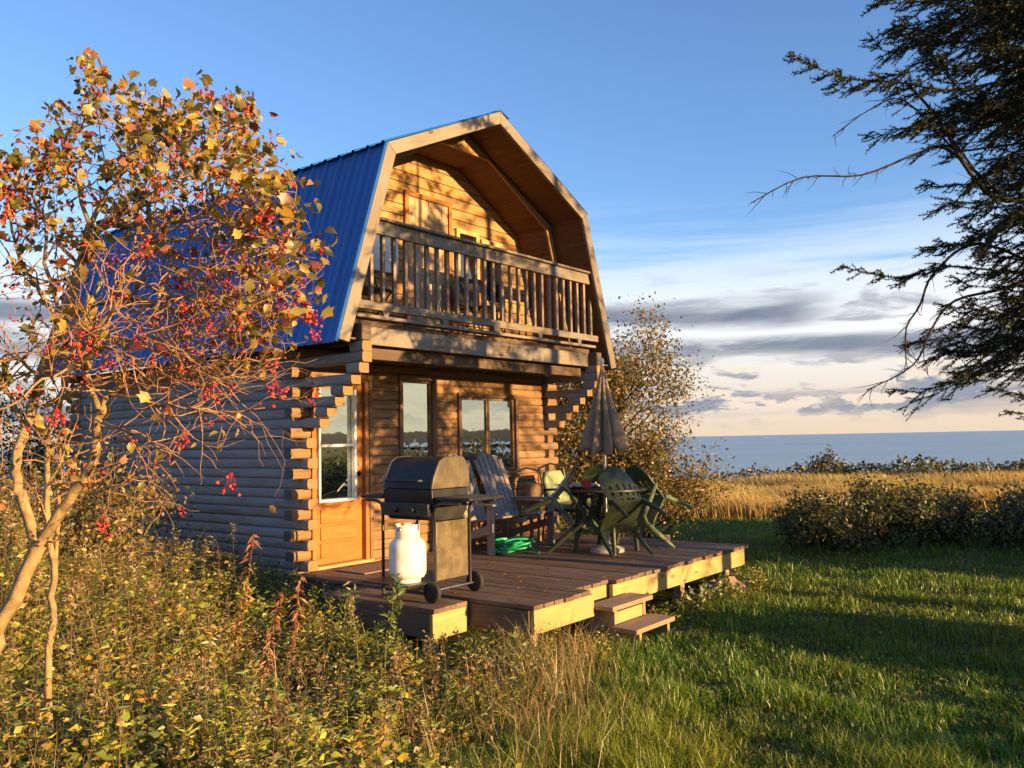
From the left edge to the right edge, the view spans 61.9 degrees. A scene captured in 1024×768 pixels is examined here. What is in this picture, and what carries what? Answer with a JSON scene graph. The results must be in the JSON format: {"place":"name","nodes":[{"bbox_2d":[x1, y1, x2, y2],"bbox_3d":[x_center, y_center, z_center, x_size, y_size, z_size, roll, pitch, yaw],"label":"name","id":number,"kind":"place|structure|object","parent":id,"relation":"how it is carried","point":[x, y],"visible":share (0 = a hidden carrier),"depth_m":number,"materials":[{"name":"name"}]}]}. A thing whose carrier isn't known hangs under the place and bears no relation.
{"place":"outdoors","nodes":[
{"label":"outdoors","id":0,"kind":"place"},
{"bbox_2d":[0,500,1023,767],"bbox_3d":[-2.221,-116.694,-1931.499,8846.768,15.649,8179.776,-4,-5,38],"label":"ground","id":1,"kind":"structure","parent":0,"point":[662,596],"depth_m":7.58,"materials":[{"name":"green plant"}]},
{"bbox_2d":[0,370,80,550],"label":"dark tree","id":2,"kind":"object","parent":1,"relation":"on","point":[39,446],"visible":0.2,"depth_m":15.05,"materials":[{"name":"green plant"}]},
{"bbox_2d":[63,591,78,694],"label":"seed stalk","id":3,"kind":"object","parent":1,"relation":"on","point":[70,597],"visible":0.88,"depth_m":4.41,"materials":[{"name":"brown plant"}]},
{"bbox_2d":[0,425,149,582],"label":"leafy bush","id":4,"kind":"object","parent":1,"relation":"on","point":[40,484],"visible":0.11,"depth_m":10.82,"materials":[{"name":"green plant"}]},
{"bbox_2d":[0,439,199,597],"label":"leafy bush","id":5,"kind":"object","parent":1,"relation":"on","point":[99,508],"visible":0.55,"depth_m":8.74,"materials":[{"name":"green plant"}]},
{"bbox_2d":[0,47,339,757],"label":"cranberry shrub","id":6,"kind":"object","parent":1,"relation":"on","point":[142,137],"visible":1,"depth_m":3.23,"materials":[{"name":"orange plant"}]},
{"bbox_2d":[227,534,260,683],"bbox_3d":[-1.857,1.643,5.893,0.271,1.201,0.127,-1,-4,-1],"label":"fireweed","id":7,"kind":"object","parent":1,"relation":"on","point":[246,581],"visible":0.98,"depth_m":5.91,"materials":[{"name":"brown plant"}]},
{"bbox_2d":[255,591,287,690],"bbox_3d":[-1.495,1.739,5.211,0.234,0.931,0.166,-2,-4,18],"label":"fireweed","id":8,"kind":"object","parent":1,"relation":"on","point":[273,627],"visible":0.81,"depth_m":5.21,"materials":[{"name":"brown plant"}]},
{"bbox_2d":[285,575,307,680],"bbox_3d":[-1.535,1.807,6.134,0.195,0.861,0.158,-4,-5,38],"label":"fireweed","id":9,"kind":"object","parent":1,"relation":"on","point":[296,611],"visible":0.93,"depth_m":6.14,"materials":[{"name":"brown plant"}]},
{"bbox_2d":[35,109,616,610],"bbox_3d":[-2.688,-0.180,12.214,6.700,5.975,5.178,-4,-5,38],"label":"log cabin","id":10,"kind":"object","parent":1,"relation":"on","point":[421,221],"visible":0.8,"depth_m":10.12,"materials":[{"name":"brown wood"}]},
{"bbox_2d":[316,384,361,564],"bbox_3d":[-1.882,0.947,9.230,0.115,1.935,0.680,-4,-5,38],"label":"door","id":11,"kind":"structure","parent":10,"relation":"in","point":[339,446],"depth_m":9.25,"materials":[{"name":"brown wood"}]},
{"bbox_2d":[357,277,392,323],"bbox_3d":[-1.618,-1.035,9.282,0.473,0.871,0.502,-4,-5,38],"label":"folding chair","id":12,"kind":"object","parent":10,"relation":"on","point":[365,290],"visible":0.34,"depth_m":9.31,"materials":[{"name":"black metal"}]},
{"bbox_2d":[397,374,436,456],"bbox_3d":[-1.160,0.566,10.190,0.150,1.325,0.620,-4,-5,38],"label":"window","id":13,"kind":"structure","parent":10,"relation":"in","point":[417,395],"depth_m":10.21,"materials":[{"name":"clear glass"}]},
{"bbox_2d":[403,189,453,331],"bbox_3d":[-1.049,-1.457,10.793,0.043,1.855,0.855,-4,-5,38],"label":"balcony door","id":14,"kind":"structure","parent":10,"relation":"in","point":[420,210],"depth_m":10.80,"materials":[{"name":"brown wood"}]},
{"bbox_2d":[455,228,480,303],"bbox_3d":[-0.591,-1.569,11.391,0.043,0.960,0.460,-4,-5,38],"label":"balcony window","id":15,"kind":"structure","parent":10,"relation":"in","point":[461,233],"depth_m":11.42,"materials":[{"name":"brown wood"}]},
{"bbox_2d":[459,277,506,338],"bbox_3d":[-0.385,-0.956,10.854,0.473,0.871,0.502,-4,-5,38],"label":"folding chair","id":16,"kind":"object","parent":10,"relation":"on","point":[461,291],"visible":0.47,"depth_m":10.91,"materials":[{"name":"black metal"}]},
{"bbox_2d":[454,392,522,479],"bbox_3d":[-0.325,0.685,11.221,0.185,1.110,1.260,-4,-5,38],"label":"window","id":17,"kind":"structure","parent":10,"relation":"in","point":[487,423],"depth_m":11.24,"materials":[{"name":"clear glass"}]},
{"bbox_2d":[480,239,502,307],"bbox_3d":[-0.276,-1.519,11.790,0.043,0.900,0.460,-4,-5,38],"label":"balcony window","id":18,"kind":"structure","parent":10,"relation":"in","point":[483,241],"depth_m":11.76,"materials":[{"name":"brown wood"}]},
{"bbox_2d":[331,581,360,659],"bbox_3d":[-1.234,1.867,6.410,0.241,0.739,0.243,-4,-5,38],"label":"goldenrod","id":19,"kind":"object","parent":1,"relation":"on","point":[345,607],"visible":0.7,"depth_m":6.42,"materials":[{"name":"green plant"}]},
{"bbox_2d":[346,594,358,660],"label":"seed stalk","id":20,"kind":"object","parent":1,"relation":"on","point":[350,603],"visible":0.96,"depth_m":6.17,"materials":[{"name":"brown plant"}]},
{"bbox_2d":[0,435,770,767],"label":"undergrowth","id":21,"kind":"object","parent":1,"relation":"on","point":[150,637],"visible":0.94,"depth_m":5.26,"materials":[{"name":"green plant"}]},
{"bbox_2d":[371,573,405,667],"bbox_3d":[-0.892,1.816,6.294,0.235,0.810,0.324,-4,-5,38],"label":"goldenrod","id":22,"kind":"object","parent":1,"relation":"on","point":[391,619],"visible":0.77,"depth_m":6.30,"materials":[{"name":"green plant"}]},
{"bbox_2d":[321,586,467,652],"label":"side platform","id":23,"kind":"structure","parent":1,"relation":"on","point":[420,613],"depth_m":7.04,"materials":[{"name":"brown wood"}]},
{"bbox_2d":[361,456,503,603],"bbox_3d":[-0.778,1.225,7.341,1.300,1.202,0.802,-4,-5,38],"label":"gas grill","id":24,"kind":"object","parent":23,"relation":"on","point":[427,488],"visible":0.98,"depth_m":7.28,"materials":[{"name":"metal"}]},
{"bbox_2d":[389,523,425,583],"bbox_3d":[-0.870,1.405,7.110,0.310,0.474,0.310,-4,-5,38],"label":"propane tank","id":25,"kind":"object","parent":24,"relation":"on","point":[407,552],"visible":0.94,"depth_m":6.99,"materials":[{"name":"metal"}]},
{"bbox_2d":[390,650,405,735],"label":"seed stalk","id":26,"kind":"object","parent":1,"relation":"on","point":[397,662],"visible":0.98,"depth_m":4.78,"materials":[{"name":"brown plant"}]},
{"bbox_2d":[482,654,495,726],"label":"seed stalk","id":27,"kind":"object","parent":1,"relation":"on","point":[487,664],"visible":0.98,"depth_m":4.91,"materials":[{"name":"brown plant"}]},
{"bbox_2d":[293,533,747,657],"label":"wooden deck","id":28,"kind":"structure","parent":1,"relation":"on","point":[490,602],"depth_m":8.36,"materials":[{"name":"brown wood"}]},
{"bbox_2d":[336,562,388,574],"bbox_3d":[-1.420,1.906,8.851,0.440,0.016,0.680,-4,-5,38],"label":"door mat","id":29,"kind":"object","parent":28,"relation":"on","point":[369,568],"depth_m":8.72,"materials":[{"name":"brown fabric"}]},
{"bbox_2d":[431,453,559,555],"bbox_3d":[-0.212,1.431,10.497,1.030,1.143,1.330,-4,-5,38],"label":"adirondack loveseat","id":30,"kind":"object","parent":28,"relation":"on","point":[492,474],"visible":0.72,"depth_m":10.70,"materials":[{"name":"grey wood"}]},
{"bbox_2d":[495,536,539,553],"bbox_3d":[0.030,1.871,9.973,0.533,0.173,0.544,-1,-4,-7],"label":"garden hose","id":31,"kind":"object","parent":28,"relation":"on","point":[515,543],"visible":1,"depth_m":9.81,"materials":[{"name":"plastic"}]},
{"bbox_2d":[517,499,543,540],"bbox_3d":[0.306,1.772,11.180,0.370,0.530,0.280,-4,-5,38],"label":"side table","id":32,"kind":"object","parent":28,"relation":"on","point":[531,517],"visible":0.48,"depth_m":11.15,"materials":[{"name":"brown wood"}]},
{"bbox_2d":[525,483,543,496],"bbox_3d":[0.295,1.408,11.207,0.250,0.198,0.250,-4,-5,38],"label":"flower pot","id":33,"kind":"object","parent":32,"relation":"on","point":[534,489],"visible":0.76,"depth_m":11.11,"materials":[{"name":"ceramic"}]},
{"bbox_2d":[518,465,588,554],"bbox_3d":[0.582,1.440,9.875,0.836,0.630,0.582,-38,-8,4],"label":"garden chair","id":34,"kind":"object","parent":28,"relation":"on","point":[560,509],"visible":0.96,"depth_m":9.68,"materials":[{"name":"green plastic"}]},
{"bbox_2d":[538,463,576,537],"bbox_3d":[0.775,1.541,11.383,0.660,0.985,0.582,-4,-5,38],"label":"cushioned chair","id":35,"kind":"object","parent":28,"relation":"on","point":[549,480],"visible":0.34,"depth_m":11.43,"materials":[{"name":"fabric"}]},
{"bbox_2d":[569,464,625,543],"bbox_3d":[1.037,1.458,10.272,0.582,0.630,0.836,-1,-40,-7],"label":"garden chair","id":36,"kind":"object","parent":28,"relation":"on","point":[592,473],"visible":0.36,"depth_m":10.21,"materials":[{"name":"green plastic"}]},
{"bbox_2d":[578,358,629,553],"bbox_3d":[1.093,0.812,9.900,0.601,2.241,0.601,-4,-5,38],"label":"patio umbrella","id":37,"kind":"object","parent":28,"relation":"on","point":[604,434],"visible":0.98,"depth_m":9.83,"materials":[{"name":"fabric"}]},
{"bbox_2d":[563,486,647,555],"bbox_3d":[1.088,1.567,9.864,0.970,0.732,0.970,-4,-5,38],"label":"round table","id":38,"kind":"object","parent":28,"relation":"on","point":[583,492],"visible":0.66,"depth_m":9.78,"materials":[{"name":"green plastic"}]},
{"bbox_2d":[555,482,599,487],"bbox_3d":[0.787,1.182,9.967,0.363,0.052,0.503,-4,-5,38],"label":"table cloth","id":39,"kind":"object","parent":38,"relation":"on","point":[574,485],"visible":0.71,"depth_m":9.91,"materials":[{"name":"white fabric"}]},
{"bbox_2d":[581,480,590,488],"bbox_3d":[0.848,1.149,9.756,0.122,0.093,0.124,-4,-5,38],"label":"plastic cup","id":40,"kind":"object","parent":38,"relation":"on","point":[586,484],"visible":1,"depth_m":9.71,"materials":[{"name":"red plastic"}]},
{"bbox_2d":[587,466,667,558],"bbox_3d":[1.230,1.411,9.482,0.582,0.630,0.836,1,29,-26],"label":"garden chair","id":41,"kind":"object","parent":28,"relation":"on","point":[621,516],"visible":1,"depth_m":9.47,"materials":[{"name":"green plastic"}]},
{"bbox_2d":[617,464,691,548],"bbox_3d":[1.593,1.441,10.082,0.836,0.630,0.582,39,-23,-24],"label":"garden chair","id":42,"kind":"object","parent":28,"relation":"on","point":[647,516],"visible":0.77,"depth_m":10.02,"materials":[{"name":"green plastic"}]},
{"bbox_2d":[526,396,640,530],"bbox_3d":[0.910,1.489,14.106,2.891,2.587,4.004,-4,-5,38],"label":"leafy bush","id":43,"kind":"object","parent":1,"relation":"on","point":[576,481],"visible":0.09,"depth_m":14.01,"materials":[{"name":"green plant"}]},
{"bbox_2d":[586,592,674,645],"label":"wooden steps","id":44,"kind":"structure","parent":1,"relation":"on","point":[625,614],"depth_m":7.47,"materials":[{"name":"brown wood"}]},
{"bbox_2d":[542,292,724,536],"bbox_3d":[1.291,0.482,15.233,4.796,4.684,3.860,-4,-5,38],"label":"autumn tree","id":45,"kind":"object","parent":1,"relation":"on","point":[622,392],"visible":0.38,"depth_m":14.41,"materials":[{"name":"green plant"}]},
{"bbox_2d":[552,389,755,540],"bbox_3d":[1.752,1.456,14.162,3.270,2.643,3.628,1,-4,-32],"label":"leafy bush","id":46,"kind":"object","parent":1,"relation":"on","point":[650,465],"visible":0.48,"depth_m":13.75,"materials":[{"name":"green plant"}]},
{"bbox_2d":[327,538,1021,767],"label":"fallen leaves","id":47,"kind":"object","parent":1,"relation":"on","point":[953,678],"visible":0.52,"depth_m":6.51,"materials":[{"name":"brown plant"}]},
{"bbox_2d":[665,574,757,611],"bbox_3d":[2.034,2.167,8.725,0.618,0.289,1.694,-4,-5,38],"label":"flower clump","id":48,"kind":"object","parent":1,"relation":"on","point":[707,591],"visible":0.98,"depth_m":8.76,"materials":[{"name":"green plant"}]},
{"bbox_2d":[705,471,745,480],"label":"bluff shrub","id":49,"kind":"object","parent":1,"relation":"on","point":[729,475],"visible":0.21,"depth_m":36.73,"materials":[{"name":"green plant"}]},
{"bbox_2d":[707,574,747,594],"bbox_3d":[2.429,2.308,9.611,0.421,0.306,0.543,-4,-5,38],"label":"field stone","id":50,"kind":"object","parent":1,"relation":"on","point":[735,580],"visible":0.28,"depth_m":9.51,"materials":[{"name":"grey stone"}]},
{"bbox_2d":[733,465,777,480],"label":"bluff shrub","id":51,"kind":"object","parent":1,"relation":"on","point":[756,472],"visible":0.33,"depth_m":36.02,"materials":[{"name":"green plant"}]},
{"bbox_2d":[759,467,791,477],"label":"bluff shrub","id":52,"kind":"object","parent":1,"relation":"on","point":[774,472],"visible":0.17,"depth_m":35.60,"materials":[{"name":"green plant"}]},
{"bbox_2d":[557,467,1023,519],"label":"meadow grass","id":53,"kind":"structure","parent":1,"relation":"on","point":[759,499],"depth_m":24.26,"materials":[{"name":"yellow plant"}]},
{"bbox_2d":[776,461,841,476],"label":"bluff shrub","id":54,"kind":"object","parent":1,"relation":"on","point":[797,468],"visible":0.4,"depth_m":35.46,"materials":[{"name":"green plant"}]},
{"bbox_2d":[796,464,855,477],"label":"bluff shrub","id":55,"kind":"object","parent":1,"relation":"on","point":[846,466],"visible":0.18,"depth_m":36.33,"materials":[{"name":"green plant"}]},
{"bbox_2d":[801,444,853,475],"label":"shrub","id":56,"kind":"object","parent":1,"relation":"on","point":[829,461],"visible":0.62,"depth_m":35.58,"materials":[{"name":"green plant"}]},
{"bbox_2d":[762,484,905,557],"bbox_3d":[4.928,2.094,13.055,2.195,1.159,2.120,-4,-5,38],"label":"dark bush","id":57,"kind":"object","parent":1,"relation":"on","point":[807,526],"visible":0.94,"depth_m":12.61,"materials":[{"name":"green plant"}]},
{"bbox_2d":[829,460,887,475],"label":"bluff shrub","id":58,"kind":"object","parent":1,"relation":"on","point":[867,467],"visible":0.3,"depth_m":35.82,"materials":[{"name":"green plant"}]},
{"bbox_2d":[848,462,907,477],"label":"bluff shrub","id":59,"kind":"object","parent":1,"relation":"on","point":[882,469],"visible":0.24,"depth_m":35.72,"materials":[{"name":"green plant"}]},
{"bbox_2d":[746,0,1023,421],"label":"spruce tree","id":60,"kind":"object","parent":1,"relation":"on","point":[1002,21],"visible":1,"depth_m":6.23,"materials":[{"name":"green plant"}]},
{"bbox_2d":[824,467,989,552],"bbox_3d":[5.998,1.905,13.058,2.398,1.345,2.320,-4,-5,38],"label":"dark bush","id":61,"kind":"object","parent":1,"relation":"on","point":[915,514],"visible":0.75,"depth_m":12.88,"materials":[{"name":"green plant"}]},
{"bbox_2d":[876,454,953,477],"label":"bluff shrub","id":62,"kind":"object","parent":1,"relation":"on","point":[910,464],"visible":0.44,"depth_m":34.59,"materials":[{"name":"green plant"}]},
{"bbox_2d":[903,462,946,475],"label":"bluff shrub","id":63,"kind":"object","parent":1,"relation":"on","point":[926,470],"visible":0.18,"depth_m":35.27,"materials":[{"name":"green plant"}]},
{"bbox_2d":[913,458,982,475],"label":"bluff shrub","id":64,"kind":"object","parent":1,"relation":"on","point":[953,465],"visible":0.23,"depth_m":35.77,"materials":[{"name":"green plant"}]},
{"bbox_2d":[897,480,1023,555],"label":"dark bush","id":65,"kind":"object","parent":1,"relation":"on","point":[1008,525],"visible":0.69,"depth_m":12.53,"materials":[{"name":"green plant"}]},
{"bbox_2d":[952,457,1004,475],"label":"bluff shrub","id":66,"kind":"object","parent":1,"relation":"on","point":[981,465],"visible":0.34,"depth_m":35.09,"materials":[{"name":"green plant"}]},
{"bbox_2d":[949,462,1008,474],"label":"bluff shrub","id":67,"kind":"object","parent":1,"relation":"on","point":[1007,467],"visible":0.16,"depth_m":36.11,"materials":[{"name":"green plant"}]},
{"bbox_2d":[988,474,1023,515],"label":"dark bush","id":68,"kind":"object","parent":1,"relation":"on","point":[1014,492],"visible":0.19,"depth_m":12.91,"materials":[{"name":"green plant"}]},
{"bbox_2d":[997,459,1023,474],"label":"bluff shrub","id":69,"kind":"object","parent":1,"relation":"on","point":[1006,461],"visible":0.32,"depth_m":35.72,"materials":[{"name":"green plant"}]},
{"bbox_2d":[999,460,1023,472],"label":"bluff shrub","id":70,"kind":"object","parent":1,"relation":"on","point":[1013,464],"visible":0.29,"depth_m":35.45,"materials":[{"name":"green plant"}]},
{"bbox_2d":[0,430,1023,499],"bbox_3d":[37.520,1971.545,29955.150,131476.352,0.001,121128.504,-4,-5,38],"label":"sea","id":71,"kind":"structure","parent":0,"point":[775,452],"depth_m":753.44,"materials":[{"name":"liquid"}]},
{"bbox_2d":[0,0,1023,449],"label":"sky","id":72,"kind":"structure","parent":0,"point":[661,119],"materials":[{"name":"blue"}]},
{"bbox_2d":[660,534,669,540],"bbox_3d":[1.934,1.941,10.785,0.100,0.070,0.100,-4,-5,38],"label":"wood block","id":73,"kind":"object","parent":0,"point":[667,536],"depth_m":10.76,"materials":[{"name":"wood"}]}
]}

